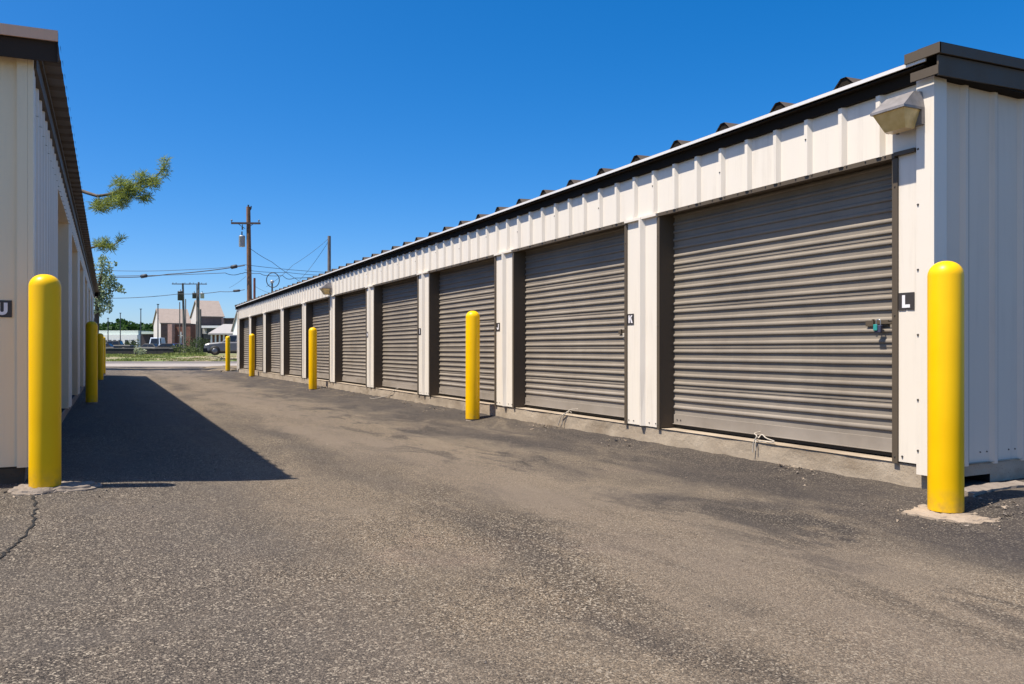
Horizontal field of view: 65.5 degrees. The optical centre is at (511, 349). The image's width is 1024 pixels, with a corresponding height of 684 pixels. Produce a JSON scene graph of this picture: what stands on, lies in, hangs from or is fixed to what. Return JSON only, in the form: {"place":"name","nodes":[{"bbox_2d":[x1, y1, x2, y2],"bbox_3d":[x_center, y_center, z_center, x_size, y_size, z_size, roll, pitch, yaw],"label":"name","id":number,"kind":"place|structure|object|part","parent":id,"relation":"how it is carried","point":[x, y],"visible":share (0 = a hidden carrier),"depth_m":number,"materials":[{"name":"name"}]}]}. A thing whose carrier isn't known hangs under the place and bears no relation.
{"place":"outdoors","nodes":[
{"label":"outdoors","id":0,"kind":"place"},
{"bbox_2d":[140,309,140,346],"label":"light pole","id":1,"kind":"object","parent":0,"point":[140,327],"visible":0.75,"depth_m":139.92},
{"bbox_2d":[106,361,236,363],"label":"road","id":2,"kind":"structure","parent":0,"point":[168,362],"depth_m":58.00,"materials":[{"name":"grey asphalt"}]},
{"bbox_2d":[327,236,330,270],"bbox_3d":[-13.770,-3.770,60.000,0.292,9.586,0.300,0,0,-27],"label":"utility pole","id":3,"kind":"object","parent":2,"relation":"on","point":[329,255],"visible":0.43,"depth_m":59.89,"materials":[{"name":"brown wood"}]},
{"bbox_2d":[106,364,236,365],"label":"concrete road","id":4,"kind":"structure","parent":0,"point":[169,364],"depth_m":48.48,"materials":[{"name":"grey concrete"}]},
{"bbox_2d":[231,205,260,300],"bbox_3d":[-16.005,-3.845,47.983,1.746,9.767,0.438,0,0,-3],"label":"utility pole","id":5,"kind":"object","parent":4,"relation":"on","point":[248,222],"visible":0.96,"depth_m":47.88,"materials":[{"name":"brown wood"}]},
{"bbox_2d":[94,289,244,299],"bbox_3d":[-25.370,-3.197,49.295,18.991,0.842,0.863,0,0,12],"label":"overhead wire","id":6,"kind":"object","parent":5,"relation":"attached to","point":[238,290],"visible":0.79,"depth_m":47.69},
{"bbox_2d":[98,264,244,278],"bbox_3d":[-24.456,-4.690,48.944,17.078,0.844,1.572,0,0,14],"label":"overhead wire","id":7,"kind":"object","parent":5,"relation":"attached to","point":[231,267],"visible":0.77,"depth_m":47.66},
{"bbox_2d":[96,265,315,271],"bbox_3d":[-20.208,-5.092,50.036,24.379,0.674,5.372,0,0,-5],"label":"overhead wire","id":8,"kind":"object","parent":5,"relation":"attached to","point":[222,267],"visible":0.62,"depth_m":48.08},
{"bbox_2d":[133,272,311,278],"bbox_3d":[-22.468,-4.448,49.512,20.544,0.415,2.415,0,0,6],"label":"overhead wire","id":9,"kind":"object","parent":5,"relation":"attached to","point":[226,273],"visible":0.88,"depth_m":47.94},
{"bbox_2d":[266,272,279,287],"bbox_3d":[-14.380,-4.187,47.900,0.821,0.931,0.052,0,0,0],"label":"cable coil","id":10,"kind":"object","parent":9,"relation":"hanging from","point":[278,282],"visible":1,"depth_m":47.88,"materials":[{"name":"black metal"}]},
{"bbox_2d":[250,270,309,274],"bbox_3d":[-13.408,-4.758,49.467,6.196,0.148,0.756,0,0,-39],"label":"overhead wire","id":11,"kind":"object","parent":5,"relation":"attached to","point":[282,272],"visible":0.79,"depth_m":48.60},
{"bbox_2d":[253,278,255,298],"bbox_3d":[-16.814,-1.822,52.000,0.166,5.716,0.170,0,0,-27],"label":"service pole","id":12,"kind":"object","parent":4,"relation":"on","point":[254,287],"visible":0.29,"depth_m":51.95,"materials":[{"name":"brown wood"}]},
{"bbox_2d":[106,352,236,360],"bbox_3d":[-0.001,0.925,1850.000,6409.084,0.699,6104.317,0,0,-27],"label":"ground","id":13,"kind":"structure","parent":0,"point":[209,354],"depth_m":70.45,"materials":[{"name":"green plant"}]},
{"bbox_2d":[106,343,117,347],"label":"parked car","id":14,"kind":"object","parent":13,"relation":"on","point":[109,345],"visible":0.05,"depth_m":117.44,"materials":[{"name":"black paint"}]},
{"bbox_2d":[106,341,134,351],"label":"pickup truck","id":15,"kind":"object","parent":13,"relation":"on","point":[119,344],"visible":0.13,"depth_m":123.32,"materials":[{"name":"grey paint"}]},
{"bbox_2d":[99,330,150,347],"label":"white shed","id":16,"kind":"structure","parent":13,"relation":"on","point":[128,335],"depth_m":190.65,"materials":[{"name":"paint"}]},
{"bbox_2d":[99,318,153,331],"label":"wood","id":17,"kind":"object","parent":13,"relation":"on","point":[127,325],"visible":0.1,"depth_m":267.24,"materials":[{"name":"green plant"}]},
{"bbox_2d":[124,339,139,346],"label":"shrub","id":18,"kind":"object","parent":13,"relation":"on","point":[132,343],"visible":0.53,"depth_m":150.30,"materials":[{"name":"green plant"}]},
{"bbox_2d":[106,347,172,353],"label":"fence","id":19,"kind":"object","parent":13,"relation":"on","point":[155,350],"visible":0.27,"depth_m":92.00,"materials":[{"name":"black metal"}]},
{"bbox_2d":[136,347,146,354],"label":"shrub","id":20,"kind":"object","parent":13,"relation":"on","point":[142,351],"visible":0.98,"depth_m":81.82,"materials":[{"name":"green plant"}]},
{"bbox_2d":[137,344,156,347],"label":"parked car","id":21,"kind":"object","parent":13,"relation":"on","point":[148,345],"visible":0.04,"depth_m":127.21,"materials":[{"name":"grey paint"}]},
{"bbox_2d":[141,332,153,345],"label":"white shed","id":22,"kind":"structure","parent":13,"relation":"on","point":[146,337],"depth_m":185.00,"materials":[{"name":"paint"}]},
{"bbox_2d":[149,338,165,344],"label":"delivery van","id":23,"kind":"object","parent":13,"relation":"on","point":[154,340],"visible":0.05,"depth_m":133.25,"materials":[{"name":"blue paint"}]},
{"bbox_2d":[157,304,158,345],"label":"light pole","id":24,"kind":"object","parent":13,"relation":"on","point":[157,327],"visible":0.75,"depth_m":124.95,"materials":[{"name":"grey metal"}]},
{"bbox_2d":[152,343,180,351],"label":"parked car","id":25,"kind":"object","parent":13,"relation":"on","point":[166,345],"visible":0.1,"depth_m":121.39,"materials":[{"name":"black paint"}]},
{"bbox_2d":[152,308,190,342],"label":"brick building","id":26,"kind":"structure","parent":13,"relation":"on","point":[166,317],"depth_m":174.80,"materials":[{"name":"paint"}]},
{"bbox_2d":[170,344,186,352],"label":"shrub","id":27,"kind":"object","parent":13,"relation":"on","point":[178,349],"visible":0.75,"depth_m":95.14,"materials":[{"name":"green plant"}]},
{"bbox_2d":[172,282,190,352],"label":"utility pole","id":28,"kind":"object","parent":13,"relation":"on","point":[180,295],"visible":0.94,"depth_m":111.85,"materials":[{"name":"brown wood"}]},
{"bbox_2d":[168,324,199,352],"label":"brick annex","id":29,"kind":"object","parent":13,"relation":"on","point":[173,333],"visible":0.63,"depth_m":160.00,"materials":[{"name":"brick"}]},
{"bbox_2d":[182,345,195,352],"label":"shrub","id":30,"kind":"object","parent":13,"relation":"on","point":[187,348],"visible":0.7,"depth_m":91.64,"materials":[{"name":"green plant"}]},
{"bbox_2d":[184,336,204,349],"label":"shrub","id":31,"kind":"object","parent":13,"relation":"on","point":[191,342],"visible":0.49,"depth_m":103.65,"materials":[{"name":"green plant"}]},
{"bbox_2d":[189,346,202,352],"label":"shrub","id":32,"kind":"object","parent":13,"relation":"on","point":[197,350],"visible":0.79,"depth_m":89.95,"materials":[{"name":"green plant"}]},
{"bbox_2d":[192,282,206,346],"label":"utility pole","id":33,"kind":"object","parent":13,"relation":"on","point":[199,296],"visible":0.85,"depth_m":117.86,"materials":[{"name":"brown wood"}]},
{"bbox_2d":[199,309,200,350],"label":"service pole","id":34,"kind":"object","parent":13,"relation":"on","point":[200,328],"visible":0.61,"depth_m":111.89,"materials":[{"name":"brown wood"}]},
{"bbox_2d":[193,338,208,348],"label":"shrub","id":35,"kind":"object","parent":13,"relation":"on","point":[200,341],"visible":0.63,"depth_m":97.54,"materials":[{"name":"green plant"}]},
{"bbox_2d":[190,300,224,348],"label":"hall building","id":36,"kind":"structure","parent":13,"relation":"on","point":[212,314],"depth_m":166.82,"materials":[{"name":"brick"}]},
{"bbox_2d":[202,328,215,338],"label":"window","id":37,"kind":"structure","parent":36,"relation":"in","point":[205,335],"depth_m":163.39,"materials":[{"name":"glass"}]},
{"bbox_2d":[208,324,232,342],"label":"pavilion","id":38,"kind":"structure","parent":13,"relation":"on","point":[220,333],"depth_m":139.42,"materials":[{"name":"grey"}]},
{"bbox_2d":[221,318,233,324],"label":"building","id":39,"kind":"structure","parent":13,"relation":"on","point":[227,320],"depth_m":168.00,"materials":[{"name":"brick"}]},
{"bbox_2d":[231,311,236,334],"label":"white house","id":40,"kind":"structure","parent":13,"relation":"on","point":[234,328],"depth_m":126.72,"materials":[{"name":"paint"}]},
{"bbox_2d":[179,302,179,346],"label":"service pole","id":41,"kind":"object","parent":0,"point":[179,324],"visible":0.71,"depth_m":113.93,"materials":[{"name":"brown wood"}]},
{"bbox_2d":[185,299,185,345],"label":"service pole","id":42,"kind":"object","parent":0,"point":[185,321],"visible":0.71,"depth_m":109.93,"materials":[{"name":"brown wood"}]},
{"bbox_2d":[196,285,197,320],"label":"service pole","id":43,"kind":"object","parent":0,"point":[196,300],"visible":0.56,"depth_m":118.91,"materials":[{"name":"grey wood"}]},
{"bbox_2d":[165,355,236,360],"bbox_3d":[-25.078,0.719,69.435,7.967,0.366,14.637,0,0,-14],"label":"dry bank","id":44,"kind":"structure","parent":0,"point":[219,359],"depth_m":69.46,"materials":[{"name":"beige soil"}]},
{"bbox_2d":[203,335,236,354],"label":"pickup truck","id":45,"kind":"object","parent":44,"relation":"on","point":[216,348],"visible":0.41,"depth_m":74.72,"materials":[{"name":"silver metal"}]},
{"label":"window","id":46,"kind":"part","parent":45,"relation":"part of","materials":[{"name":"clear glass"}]},
{"bbox_2d":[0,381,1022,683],"bbox_3d":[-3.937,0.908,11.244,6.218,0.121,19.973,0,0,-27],"label":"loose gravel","id":47,"kind":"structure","parent":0,"point":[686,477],"depth_m":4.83,"materials":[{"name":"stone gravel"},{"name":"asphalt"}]},
{"bbox_2d":[0,366,1023,683],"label":"asphalt lane","id":48,"kind":"structure","parent":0,"point":[634,562],"depth_m":3.63,"materials":[{"name":"grey asphalt"}]},
{"bbox_2d":[0,495,38,557],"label":"asphalt crack","id":49,"kind":"object","parent":48,"relation":"on","point":[26,531],"visible":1,"depth_m":3.98,"materials":[{"name":"black asphalt"}]},
{"bbox_2d":[0,23,98,483],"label":"storage building","id":50,"kind":"structure","parent":48,"relation":"on","point":[43,225],"depth_m":5.29,"materials":[{"name":"white metal"}]},
{"bbox_2d":[0,300,11,316],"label":"letter sign","id":51,"kind":"object","parent":50,"relation":"attached to","point":[5,308],"visible":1,"depth_m":5.25,"materials":[{"name":"black plastic"}]},
{"bbox_2d":[8,274,102,494],"bbox_3d":[-2.924,0.233,5.090,0.553,1.426,0.463,0,0,-27],"label":"bollard","id":52,"kind":"object","parent":48,"relation":"on","point":[44,383],"visible":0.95,"depth_m":4.99,"materials":[{"name":"yellow plastic"}]},
{"bbox_2d":[85,321,97,402],"bbox_3d":[-7.004,0.237,13.271,0.181,1.426,0.181,0,0,-27],"label":"bollard","id":53,"kind":"object","parent":48,"relation":"on","point":[91,361],"visible":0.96,"depth_m":13.20,"materials":[{"name":"yellow plastic"}]},
{"bbox_2d":[98,333,103,380],"bbox_3d":[-11.936,0.237,23.080,0.181,1.426,0.181,0,0,-27],"label":"bollard","id":54,"kind":"object","parent":48,"relation":"on","point":[100,356],"visible":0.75,"depth_m":23.02,"materials":[{"name":"yellow plastic"}]},
{"bbox_2d":[104,337,105,374],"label":"bollard","id":55,"kind":"object","parent":48,"relation":"on","point":[104,356],"visible":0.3,"depth_m":29.06,"materials":[{"name":"yellow plastic"}]},
{"bbox_2d":[93,254,126,332],"bbox_3d":[-21.297,-1.972,41.032,3.198,6.030,1.525,0,0,10],"label":"broadleaf tree","id":56,"kind":"object","parent":48,"relation":"on","point":[100,303],"visible":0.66,"depth_m":40.91,"materials":[{"name":"green plant"}]},
{"bbox_2d":[82,155,174,252],"bbox_3d":[-19.789,-5.532,35.290,8.725,13.148,4.481,0,0,20],"label":"pine tree","id":57,"kind":"object","parent":48,"relation":"on","point":[121,196],"visible":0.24,"depth_m":35.58,"materials":[{"name":"green plant"}]},
{"bbox_2d":[202,366,237,371],"bbox_3d":[-13.940,0.897,40.026,3.736,0.082,15.298,0,0,-18],"label":"dirt patch","id":58,"kind":"object","parent":48,"relation":"on","point":[232,368],"visible":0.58,"depth_m":37.12,"materials":[{"name":"beige soil"}]},
{"bbox_2d":[225,336,229,371],"bbox_3d":[-11.708,0.190,32.815,0.187,1.505,0.187,0,0,-27],"label":"bollard","id":59,"kind":"object","parent":48,"relation":"on","point":[227,353],"visible":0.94,"depth_m":32.74,"materials":[{"name":"yellow plastic"}]},
{"bbox_2d":[249,334,254,376],"bbox_3d":[-8.739,0.215,26.760,0.186,1.505,0.186,0,0,-27],"label":"bollard","id":60,"kind":"object","parent":48,"relation":"on","point":[251,355],"visible":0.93,"depth_m":26.69,"materials":[{"name":"yellow plastic"}]},
{"bbox_2d":[309,327,316,389],"bbox_3d":[-4.607,0.238,18.425,0.187,1.505,0.187,0,0,-27],"label":"bollard","id":61,"kind":"object","parent":48,"relation":"on","point":[312,358],"visible":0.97,"depth_m":18.35,"materials":[{"name":"yellow plastic"}]},
{"bbox_2d":[465,311,479,420],"bbox_3d":[-0.519,0.239,10.506,0.191,1.505,0.190,0,0,-27],"label":"bollard","id":62,"kind":"object","parent":48,"relation":"on","point":[472,366],"visible":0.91,"depth_m":10.43,"materials":[{"name":"yellow plastic"}]},
{"bbox_2d":[235,41,1023,489],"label":"storage building","id":63,"kind":"structure","parent":48,"relation":"on","point":[757,275],"depth_m":6.56,"materials":[{"name":"white metal"}]},
{"bbox_2d":[244,318,248,368],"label":"roll up door","id":64,"kind":"structure","parent":63,"relation":"in","point":[246,321],"depth_m":30.08,"materials":[{"name":"paint"}]},
{"bbox_2d":[256,315,262,370],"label":"roll up door","id":65,"kind":"structure","parent":63,"relation":"in","point":[259,319],"depth_m":27.53,"materials":[{"name":"paint"}]},
{"bbox_2d":[271,311,279,372],"bbox_3d":[-7.207,-0.338,24.541,0.062,2.121,2.319,0,0,-27],"label":"roll up door","id":66,"kind":"structure","parent":63,"relation":"in","point":[275,316],"depth_m":24.95,"materials":[{"name":"paint"}]},
{"bbox_2d":[289,306,300,375],"bbox_3d":[-5.899,-0.338,21.981,0.062,2.121,2.309,0,0,-27],"label":"roll up door","id":67,"kind":"structure","parent":63,"relation":"in","point":[295,312],"depth_m":22.34,"materials":[{"name":"paint"}]},
{"bbox_2d":[313,299,328,379],"bbox_3d":[-4.591,-0.339,19.421,0.062,2.121,2.319,0,0,-27],"label":"roll up door","id":68,"kind":"structure","parent":63,"relation":"in","point":[320,308],"depth_m":19.57,"materials":[{"name":"paint"}]},
{"bbox_2d":[319,283,331,294],"bbox_3d":[-4.245,-1.384,18.101,0.215,0.270,0.300,0,0,-27],"label":"wall light","id":69,"kind":"object","parent":63,"relation":"attached to","point":[325,288],"visible":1,"depth_m":18.01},
{"bbox_2d":[342,290,365,384],"bbox_3d":[-3.276,-0.338,16.847,0.062,2.120,2.339,0,0,-27],"label":"roll up door","id":70,"kind":"structure","parent":63,"relation":"in","point":[354,304],"depth_m":17.03,"materials":[{"name":"paint"}]},
{"bbox_2d":[382,277,416,391],"bbox_3d":[-1.951,-0.338,14.256,0.062,2.121,2.359,0,0,-27],"label":"roll up door","id":71,"kind":"structure","parent":63,"relation":"in","point":[399,300],"depth_m":14.41,"materials":[{"name":"paint"}]},
{"bbox_2d":[439,259,493,401],"bbox_3d":[-0.623,-0.338,11.656,0.062,2.121,2.359,0,0,-27],"label":"roll up door","id":72,"kind":"structure","parent":63,"relation":"in","point":[463,289],"depth_m":11.88,"materials":[{"name":"paint"}]},
{"bbox_2d":[496,323,499,330],"bbox_3d":[-0.184,-0.299,10.450,0.005,0.105,0.105,0,0,-27],"label":"letter sign","id":73,"kind":"object","parent":63,"relation":"attached to","point":[497,326],"visible":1,"depth_m":10.45,"materials":[{"name":"plastic"}]},
{"bbox_2d":[558,409,577,425],"bbox_3d":[0.607,0.762,8.947,0.250,0.202,0.114,0,0,27],"label":"pull rope","id":74,"kind":"object","parent":63,"relation":"hanging from","point":[568,411],"visible":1,"depth_m":8.94,"materials":[{"name":"fabric"}]},
{"bbox_2d":[525,227,623,419],"bbox_3d":[0.715,-0.338,9.038,0.062,2.120,2.399,0,0,-27],"label":"roll up door","id":75,"kind":"structure","parent":63,"relation":"in","point":[574,292],"depth_m":9.00,"materials":[{"name":"paint"}]},
{"bbox_2d":[627,314,633,324],"bbox_3d":[1.163,-0.299,7.814,0.005,0.105,0.105,0,0,-27],"label":"letter sign","id":76,"kind":"object","parent":63,"relation":"attached to","point":[630,319],"visible":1,"depth_m":7.81,"materials":[{"name":"plastic"}]},
{"bbox_2d":[752,431,774,452],"bbox_3d":[1.966,0.740,6.300,0.112,0.157,0.307,0,0,-4],"label":"pull rope","id":77,"kind":"object","parent":63,"relation":"on","point":[755,439],"visible":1,"depth_m":6.30,"materials":[{"name":"fabric"}]},
{"bbox_2d":[673,163,891,455],"bbox_3d":[2.075,-0.338,6.378,0.062,2.121,2.454,0,0,-27],"label":"roll up door","id":78,"kind":"structure","parent":63,"relation":"in","point":[779,295],"depth_m":6.19,"materials":[{"name":"paint"}]},
{"bbox_2d":[873,319,882,332],"bbox_3d":[2.503,-0.163,5.447,0.035,0.097,0.054,0,0,-27],"label":"padlock","id":79,"kind":"object","parent":63,"relation":"hanging from","point":[877,328],"visible":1,"depth_m":5.44,"materials":[{"name":"blue metal"}]},
{"bbox_2d":[870,91,924,134],"bbox_3d":[2.436,-1.501,5.046,0.185,0.232,0.258,0,0,-27],"label":"wall light","id":80,"kind":"object","parent":63,"relation":"attached to","point":[896,115],"visible":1,"depth_m":4.98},
{"bbox_2d":[898,292,914,310],"bbox_3d":[2.537,-0.311,5.124,0.005,0.113,0.113,0,0,-27],"label":"letter sign","id":81,"kind":"object","parent":63,"relation":"attached to","point":[906,301],"visible":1,"depth_m":5.12,"materials":[{"name":"black plastic"}]},
{"bbox_2d":[902,261,1000,523],"bbox_3d":[2.525,0.245,4.535,0.485,1.505,0.536,0,0,-27],"label":"bollard","id":82,"kind":"object","parent":48,"relation":"on","point":[945,390],"visible":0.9,"depth_m":4.48,"materials":[{"name":"yellow plastic"}]},
{"bbox_2d":[964,480,1023,496],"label":"concrete slab","id":83,"kind":"structure","parent":48,"relation":"on","point":[972,490],"depth_m":4.95,"materials":[{"name":"grey concrete"}]},
{"bbox_2d":[0,0,1023,323],"label":"sky","id":84,"kind":"structure","parent":0,"point":[370,126],"materials":[{"name":"blue"}]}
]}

